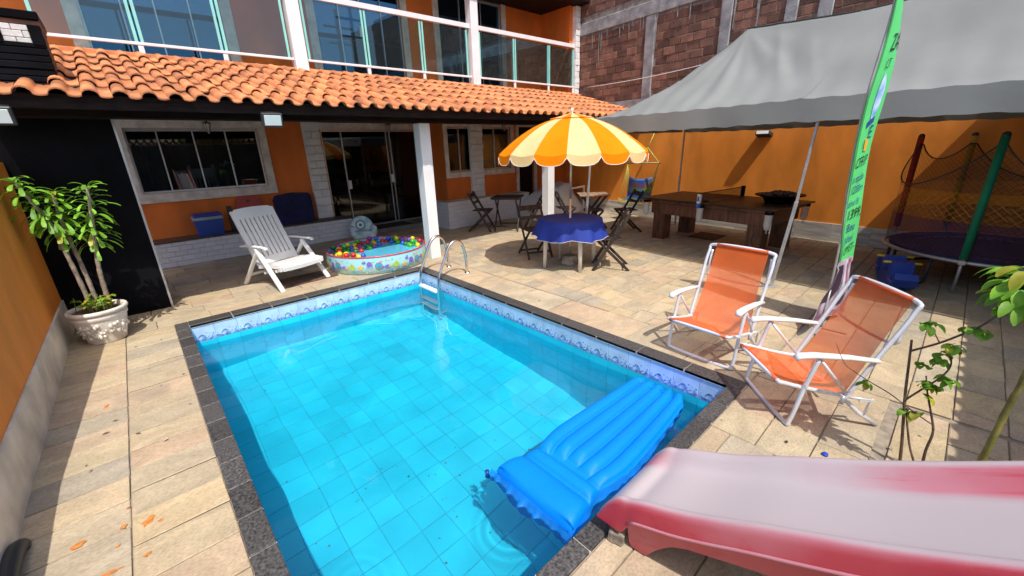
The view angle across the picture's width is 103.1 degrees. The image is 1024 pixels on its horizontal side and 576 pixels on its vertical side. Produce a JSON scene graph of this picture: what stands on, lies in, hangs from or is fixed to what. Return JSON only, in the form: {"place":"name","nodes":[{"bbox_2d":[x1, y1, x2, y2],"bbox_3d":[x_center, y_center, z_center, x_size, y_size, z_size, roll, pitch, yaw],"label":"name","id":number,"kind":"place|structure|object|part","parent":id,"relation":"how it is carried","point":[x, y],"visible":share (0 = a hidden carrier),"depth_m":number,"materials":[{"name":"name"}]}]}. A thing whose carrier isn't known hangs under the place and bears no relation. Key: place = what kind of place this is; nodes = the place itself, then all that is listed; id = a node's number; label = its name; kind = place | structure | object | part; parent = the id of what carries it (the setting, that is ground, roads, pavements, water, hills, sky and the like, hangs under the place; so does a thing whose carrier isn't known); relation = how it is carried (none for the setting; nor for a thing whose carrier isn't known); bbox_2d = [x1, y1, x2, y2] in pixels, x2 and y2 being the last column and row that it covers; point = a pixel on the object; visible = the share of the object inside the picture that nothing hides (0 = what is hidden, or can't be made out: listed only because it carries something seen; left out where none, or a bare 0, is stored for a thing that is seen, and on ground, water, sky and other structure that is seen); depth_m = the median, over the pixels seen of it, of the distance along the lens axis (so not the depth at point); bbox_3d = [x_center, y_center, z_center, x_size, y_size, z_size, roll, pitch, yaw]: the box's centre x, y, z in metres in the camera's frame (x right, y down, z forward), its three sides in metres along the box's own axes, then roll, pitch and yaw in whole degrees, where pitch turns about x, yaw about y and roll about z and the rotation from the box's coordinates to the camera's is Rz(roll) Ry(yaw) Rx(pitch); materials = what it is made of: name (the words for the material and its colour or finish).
{"place":"outdoors","nodes":[
{"label":"outdoors","id":0,"kind":"place"},
{"bbox_2d":[126,132,169,191],"bbox_3d":[-6.119,-2.009,6.885,0.340,1.300,0.060,-18,25,-39],"label":"window pane","id":1,"kind":"structure","parent":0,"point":[147,158],"depth_m":6.84,"materials":[{"name":"glass"}]},
{"bbox_2d":[153,132,222,189],"bbox_3d":[-6.105,-1.981,7.862,0.800,2.200,0.420,-18,25,-39],"label":"window frame","id":2,"kind":"object","parent":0,"point":[178,149],"visible":0.06,"depth_m":7.51,"materials":[{"name":"grey metal"}]},
{"bbox_3d":[-6.117,-1.887,7.595,0.380,2.120,0.019,-18,25,-39],"label":"door","id":3,"kind":"part","parent":2,"relation":"part of","materials":[{"name":"glass"}]},
{"bbox_3d":[-5.823,-1.984,7.848,0.380,2.120,0.019,-18,25,-39],"label":"door","id":4,"kind":"part","parent":2,"relation":"part of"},
{"bbox_2d":[219,160,235,185],"bbox_3d":[-5.407,-2.188,7.772,0.262,0.486,0.158,-18,25,-39],"label":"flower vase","id":5,"kind":"object","parent":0,"point":[231,181],"visible":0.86,"depth_m":7.76,"materials":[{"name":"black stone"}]},
{"bbox_2d":[226,206,236,229],"bbox_3d":[-5.176,-1.290,7.496,0.070,0.435,0.060,-18,25,-39],"label":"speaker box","id":6,"kind":"object","parent":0,"point":[233,225],"visible":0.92,"depth_m":7.47,"materials":[{"name":"black plastic"}]},
{"bbox_2d":[235,195,267,228],"bbox_3d":[-4.915,-1.435,7.651,0.460,0.590,0.089,-18,25,-39],"label":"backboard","id":7,"kind":"object","parent":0,"point":[246,201],"visible":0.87,"depth_m":7.59,"materials":[{"name":"red plastic"}]},
{"bbox_2d":[349,216,377,238],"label":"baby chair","id":8,"kind":"object","parent":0,"point":[362,227],"visible":0.96,"depth_m":8.33,"materials":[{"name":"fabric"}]},
{"bbox_2d":[375,221,412,228],"bbox_3d":[-2.785,-1.467,9.415,0.840,0.012,0.500,-18,25,-39],"label":"door mat","id":9,"kind":"object","parent":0,"point":[388,225],"depth_m":9.39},
{"bbox_2d":[19,211,1023,575],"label":"patio floor","id":10,"kind":"structure","parent":0,"point":[145,501],"depth_m":3.06,"materials":[{"name":"beige tile"}]},
{"bbox_2d":[0,538,31,575],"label":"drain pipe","id":11,"kind":"object","parent":10,"relation":"on","point":[12,558],"visible":1,"depth_m":1.81,"materials":[{"name":"black plastic"}]},
{"bbox_2d":[0,163,74,561],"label":"boundary wall","id":12,"kind":"structure","parent":10,"relation":"on","point":[37,328],"depth_m":2.93,"materials":[{"name":"orange paint"}]},
{"bbox_2d":[0,176,129,344],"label":"potted plant","id":13,"kind":"object","parent":10,"relation":"on","point":[95,320],"visible":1,"depth_m":3.88,"materials":[{"name":"green plant"}]},
{"bbox_2d":[0,7,173,315],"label":"wall","id":14,"kind":"structure","parent":10,"relation":"on","point":[53,154],"depth_m":4.27,"materials":[{"name":"black paint"}]},
{"bbox_2d":[229,205,329,292],"bbox_3d":[-3.282,-0.597,5.722,0.953,1.052,0.769,8,22,27],"label":"recliner","id":15,"kind":"object","parent":10,"relation":"on","point":[292,258],"visible":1,"depth_m":5.74,"materials":[{"name":"white plastic"}]},
{"bbox_2d":[279,269,338,288],"bbox_3d":[-2.975,-0.149,5.963,0.800,0.010,0.520,-18,25,-39],"label":"tile","id":16,"kind":"object","parent":10,"relation":"on","point":[301,279],"visible":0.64,"depth_m":5.91,"materials":[{"name":"beige tile"}]},
{"bbox_2d":[0,0,626,268],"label":"house","id":17,"kind":"structure","parent":10,"relation":"on","point":[446,90],"depth_m":7.43,"materials":[{"name":"orange paint"}]},
{"bbox_2d":[0,104,17,125],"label":"floodlight","id":18,"kind":"object","parent":17,"relation":"attached to","point":[7,117],"visible":1,"depth_m":3.28,"materials":[{"name":"metal"}]},
{"bbox_2d":[75,0,230,60],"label":"window","id":19,"kind":"structure","parent":17,"relation":"in","point":[186,23],"depth_m":6.38,"materials":[{"name":"glass"}]},
{"bbox_2d":[121,128,267,194],"bbox_3d":[-5.424,-2.249,7.115,1.850,1.020,0.070,-18,25,-39],"label":"window","id":20,"kind":"structure","parent":17,"relation":"in","point":[124,130],"depth_m":7.01,"materials":[{"name":"glass"}]},
{"bbox_2d":[186,165,218,188],"bbox_3d":[-5.584,-1.554,7.689,0.445,1.479,0.445,8,22,26],"label":"dining chair","id":21,"kind":"object","parent":17,"relation":"on","point":[195,174],"visible":0.35,"depth_m":7.57,"materials":[{"name":"brown wood"}]},
{"bbox_2d":[202,121,210,133],"bbox_3d":[-5.205,-2.764,6.937,0.127,0.257,0.127,-1,19,3],"label":"lantern","id":22,"kind":"object","parent":17,"relation":"attached to","point":[207,125],"visible":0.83,"depth_m":6.91,"materials":[{"name":"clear glass"}]},
{"bbox_2d":[191,211,224,236],"bbox_3d":[-5.336,-1.132,7.149,0.460,0.375,0.342,-18,25,-39],"label":"cooler box","id":23,"kind":"object","parent":17,"relation":"on","point":[208,223],"visible":1,"depth_m":7.04,"materials":[{"name":"blue plastic"}]},
{"bbox_2d":[260,111,283,126],"bbox_3d":[-2.669,-1.877,4.520,0.210,0.162,0.090,-18,25,-39],"label":"floodlight","id":24,"kind":"object","parent":17,"relation":"attached to","point":[271,119],"visible":1,"depth_m":4.50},
{"bbox_2d":[273,192,315,224],"bbox_3d":[-4.343,-1.606,8.114,0.690,0.575,0.182,-18,25,-39],"label":"folded mat","id":25,"kind":"object","parent":17,"relation":"on","point":[290,208],"visible":0.91,"depth_m":8.07,"materials":[{"name":"blue fabric"}]},
{"bbox_2d":[333,177,376,218],"bbox_3d":[-4.026,-2.289,10.378,0.640,1.000,0.800,9,22,29],"label":"armchair","id":26,"kind":"object","parent":17,"relation":"on","point":[341,195],"visible":0.8,"depth_m":10.29,"materials":[{"name":"brown wood"}]},
{"bbox_2d":[312,0,405,76],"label":"sliding door","id":27,"kind":"structure","parent":17,"relation":"in","point":[339,31],"depth_m":8.37,"materials":[{"name":"glass"}]},
{"bbox_2d":[320,129,421,224],"bbox_3d":[-3.089,-2.504,9.274,2.180,2.080,0.082,-18,25,-39],"label":"sliding door","id":28,"kind":"structure","parent":17,"relation":"in","point":[349,183],"depth_m":9.27,"materials":[{"name":"glass"}]},
{"bbox_2d":[385,124,390,132],"bbox_3d":[-2.753,-3.575,9.039,0.127,0.257,0.127,-1,19,3],"label":"lantern","id":29,"kind":"object","parent":17,"relation":"attached to","point":[388,126],"visible":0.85,"depth_m":9.00,"materials":[{"name":"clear glass"}]},
{"bbox_2d":[447,126,469,172],"bbox_3d":[-1.203,-3.220,9.444,0.780,0.990,0.070,-18,25,-39],"label":"window","id":30,"kind":"structure","parent":17,"relation":"in","point":[448,127],"depth_m":9.38,"materials":[{"name":"metal"}]},
{"bbox_2d":[438,0,501,85],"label":"sliding door","id":31,"kind":"structure","parent":17,"relation":"in","point":[453,51],"depth_m":9.89,"materials":[{"name":"glass"}]},
{"bbox_2d":[482,127,509,169],"bbox_3d":[-0.463,-3.465,10.079,1.030,0.990,0.070,-18,25,-39],"label":"window","id":32,"kind":"structure","parent":17,"relation":"in","point":[494,139],"depth_m":10.08,"materials":[{"name":"glass"}]},
{"bbox_2d":[519,127,532,194],"bbox_3d":[0.342,-3.157,10.960,0.560,2.200,0.040,-18,25,-39],"label":"door","id":33,"kind":"structure","parent":17,"relation":"in","point":[526,179],"depth_m":11.01,"materials":[{"name":"black glass"}]},
{"bbox_2d":[326,236,425,274],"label":"paddling pool","id":34,"kind":"structure","parent":10,"relation":"on","point":[385,257],"depth_m":6.15,"materials":[{"name":"plastic"}]},
{"bbox_2d":[175,266,747,575],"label":"swimming pool","id":35,"kind":"structure","parent":10,"relation":"in","point":[713,394],"depth_m":3.68,"materials":[{"name":"tile"}]},
{"bbox_2d":[419,235,469,299],"bbox_3d":[-1.010,0.004,6.096,0.607,1.526,0.564,-18,25,-39],"label":"pool ladder","id":36,"kind":"object","parent":35,"relation":"attached to","point":[430,288],"visible":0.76,"depth_m":5.94,"materials":[{"name":"metal"}]},
{"bbox_2d":[198,287,703,575],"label":"water","id":37,"kind":"structure","parent":35,"relation":"in","point":[378,437],"depth_m":3.16,"materials":[{"name":"blue liquid"}]},
{"bbox_2d":[485,377,683,542],"bbox_3d":[0.681,1.089,2.921,1.710,0.138,0.720,-18,25,-39],"label":"air mattress","id":38,"kind":"object","parent":37,"relation":"on","point":[568,474],"visible":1,"depth_m":2.71,"materials":[{"name":"blue plastic"}]},
{"bbox_2d":[467,191,494,231],"bbox_3d":[-0.675,-1.674,8.893,0.538,0.851,0.432,2,20,11],"label":"folding chair","id":39,"kind":"object","parent":10,"relation":"on","point":[482,208],"visible":0.96,"depth_m":8.81,"materials":[{"name":"brown wood"}]},
{"bbox_2d":[85,250,920,472],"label":"dry leaves","id":40,"kind":"object","parent":10,"relation":"on","point":[786,441],"visible":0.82,"depth_m":2.68,"materials":[{"name":"orange plant"}]},
{"bbox_2d":[490,194,523,231],"bbox_3d":[-0.086,-1.645,8.936,0.640,0.732,0.637,2,20,10],"label":"folding table","id":41,"kind":"object","parent":10,"relation":"on","point":[506,197],"visible":0.98,"depth_m":8.83,"materials":[{"name":"brown wood"}]},
{"bbox_2d":[524,194,541,226],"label":"folding chair","id":42,"kind":"object","parent":10,"relation":"on","point":[532,213],"visible":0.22,"depth_m":8.81,"materials":[{"name":"brown wood"}]},
{"bbox_2d":[516,202,552,259],"bbox_3d":[0.368,-0.943,6.711,0.432,0.851,0.538,-9,21,-20],"label":"folding chair","id":43,"kind":"object","parent":10,"relation":"on","point":[528,207],"visible":0.73,"depth_m":6.69,"materials":[{"name":"brown wood"}]},
{"bbox_2d":[514,181,584,220],"bbox_3d":[1.053,-2.366,10.730,2.150,0.819,0.920,-18,25,-39],"label":"covered furniture","id":44,"kind":"object","parent":10,"relation":"on","point":[562,188],"visible":0.56,"depth_m":10.48,"materials":[{"name":"grey fabric"}]},
{"bbox_2d":[554,190,575,212],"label":"folding chair","id":45,"kind":"object","parent":10,"relation":"on","point":[564,208],"visible":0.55,"depth_m":8.72,"materials":[{"name":"brown wood"}]},
{"bbox_2d":[543,241,595,272],"bbox_3d":[0.869,-0.689,6.102,0.910,0.723,0.910,-6,20,-13],"label":"round table","id":46,"kind":"object","parent":10,"relation":"on","point":[580,246],"visible":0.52,"depth_m":6.03,"materials":[{"name":"beige plastic"}]},
{"bbox_2d":[531,213,607,243],"bbox_3d":[0.851,-0.907,6.038,1.157,0.276,1.140,-18,25,-39],"label":"tablecloth","id":47,"kind":"object","parent":46,"relation":"on","point":[575,227],"visible":0.98,"depth_m":5.68,"materials":[{"name":"blue fabric"}]},
{"bbox_2d":[498,108,648,266],"bbox_3d":[0.849,-1.403,5.882,2.073,2.215,2.073,-18,25,-39],"label":"parasol","id":48,"kind":"object","parent":10,"relation":"on","point":[574,139],"visible":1,"depth_m":5.00,"materials":[{"name":"fabric"}]},
{"bbox_2d":[583,208,603,215],"bbox_3d":[1.720,-1.440,8.606,0.466,0.458,0.402,-2,19,0],"label":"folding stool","id":49,"kind":"object","parent":10,"relation":"on","point":[597,210],"visible":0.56,"depth_m":8.46,"materials":[{"name":"brown wood"}]},
{"bbox_2d":[577,192,610,228],"bbox_3d":[1.770,-1.698,8.925,0.637,0.732,0.640,-1,19,3],"label":"folding table","id":50,"kind":"object","parent":10,"relation":"on","point":[583,195],"visible":0.71,"depth_m":8.68,"materials":[{"name":"brown wood"}]},
{"bbox_2d":[592,209,631,270],"bbox_3d":[1.447,-0.700,5.923,0.538,0.851,0.432,2,20,11],"label":"folding chair","id":51,"kind":"object","parent":10,"relation":"on","point":[625,216],"visible":0.88,"depth_m":5.82,"materials":[{"name":"brown wood"}]},
{"bbox_2d":[608,526,625,546],"bbox_3d":[0.488,1.142,1.885,0.074,0.068,0.063,8,22,26],"label":"block","id":52,"kind":"object","parent":10,"relation":"on","point":[616,537],"depth_m":1.86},
{"bbox_2d":[610,189,643,231],"bbox_3d":[2.372,-1.584,8.367,0.538,0.851,0.432,-3,19,-5],"label":"folding chair","id":53,"kind":"object","parent":10,"relation":"on","point":[631,209],"visible":0.84,"depth_m":8.32,"materials":[{"name":"brown wood"}]},
{"bbox_2d":[688,232,725,240],"bbox_3d":[3.739,-0.997,7.800,0.640,0.009,0.500,-18,25,-39],"label":"floor mat","id":54,"kind":"object","parent":10,"relation":"on","point":[706,236],"visible":1,"depth_m":7.77,"materials":[{"name":"brown fabric"}]},
{"bbox_2d":[667,243,777,370],"bbox_3d":[1.742,0.132,3.446,0.680,0.886,0.610,-16,24,-36],"label":"beach chair","id":55,"kind":"object","parent":10,"relation":"on","point":[727,304],"visible":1,"depth_m":3.52,"materials":[{"name":"orange fabric"}]},
{"bbox_2d":[641,191,815,249],"bbox_3d":[3.626,-1.168,7.137,1.384,0.782,2.340,-15,23,-32],"label":"games table","id":56,"kind":"object","parent":10,"relation":"on","point":[759,217],"visible":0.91,"depth_m":6.67,"materials":[{"name":"brown wood"}]},
{"bbox_2d":[696,186,745,207],"bbox_3d":[3.614,-1.582,6.993,1.438,0.245,0.062,-15,23,-32],"label":"table tennis net","id":57,"kind":"object","parent":56,"relation":"attached to","point":[699,198],"visible":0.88,"depth_m":6.70,"materials":[{"name":"black fabric"}]},
{"bbox_2d":[755,190,806,203],"bbox_3d":[4.208,-1.439,6.386,0.685,0.191,0.690,12,24,34],"label":"basket","id":58,"kind":"object","parent":56,"relation":"on","point":[779,197],"visible":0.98,"depth_m":6.26,"materials":[{"name":"black"}]},
{"bbox_2d":[579,0,892,107],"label":"brick building","id":59,"kind":"structure","parent":10,"relation":"on","point":[621,41],"depth_m":9.23,"materials":[{"name":"brick"}]},
{"bbox_2d":[588,64,701,87],"bbox_3d":[3.604,-4.881,8.955,0.013,0.264,5.201,-15,23,-34],"label":"cable","id":60,"kind":"object","parent":59,"relation":"attached to","point":[647,77],"visible":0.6,"depth_m":9.47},
{"bbox_2d":[565,107,1023,251],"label":"boundary wall","id":61,"kind":"structure","parent":10,"relation":"on","point":[751,161],"depth_m":6.97,"materials":[{"name":"orange paint"}]},
{"bbox_2d":[618,133,660,206],"bbox_3d":[2.957,-2.709,9.319,0.916,1.620,0.672,11,23,32],"label":"hammock chair","id":62,"kind":"object","parent":61,"relation":"hanging from","point":[644,185],"visible":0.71,"depth_m":9.49,"materials":[{"name":"fabric"}]},
{"bbox_2d":[755,131,772,136],"bbox_3d":[4.675,-2.859,7.541,0.175,0.116,0.260,-15,23,-34],"label":"wall floodlight","id":63,"kind":"object","parent":61,"relation":"attached to","point":[763,133],"depth_m":7.49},
{"bbox_2d":[583,0,1023,287],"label":"gazebo","id":64,"kind":"object","parent":10,"relation":"on","point":[958,60],"visible":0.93,"depth_m":4.62,"materials":[{"name":"grey fabric"}]},
{"bbox_2d":[597,447,1023,575],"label":"slide","id":65,"kind":"object","parent":10,"relation":"on","point":[789,516],"visible":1,"depth_m":1.35,"materials":[{"name":"pink plastic"}]},
{"bbox_2d":[740,275,924,426],"bbox_3d":[2.013,0.392,2.710,0.720,0.866,0.610,0,19,4],"label":"beach chair","id":66,"kind":"object","parent":10,"relation":"on","point":[862,320],"visible":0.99,"depth_m":2.64,"materials":[{"name":"orange fabric"}]},
{"bbox_2d":[801,0,902,333],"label":"feather flag","id":67,"kind":"object","parent":10,"relation":"on","point":[877,89],"visible":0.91,"depth_m":3.46,"materials":[{"name":"green fabric"}]},
{"bbox_2d":[836,315,996,460],"bbox_3d":[2.002,0.523,2.145,0.100,1.028,0.538,-18,25,-39],"label":"shrub","id":68,"kind":"object","parent":10,"relation":"on","point":[950,351],"visible":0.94,"depth_m":2.02,"materials":[{"name":"green plant"}]},
{"bbox_2d":[882,131,1023,292],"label":"trampoline","id":69,"kind":"object","parent":10,"relation":"on","point":[972,248],"visible":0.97,"depth_m":4.93,"materials":[{"name":"black fabric"}]},
{"bbox_2d":[973,266,1023,460],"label":"sapling","id":70,"kind":"object","parent":10,"relation":"on","point":[1004,292],"visible":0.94,"depth_m":1.72,"materials":[{"name":"green plant"}]},
{"bbox_2d":[873,254,922,290],"bbox_3d":[4.640,-0.195,4.920,0.340,0.350,0.920,9,22,29],"label":"toy car","id":71,"kind":"object","parent":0,"point":[896,271],"visible":0.98,"depth_m":4.73,"materials":[{"name":"blue plastic"}]}
]}

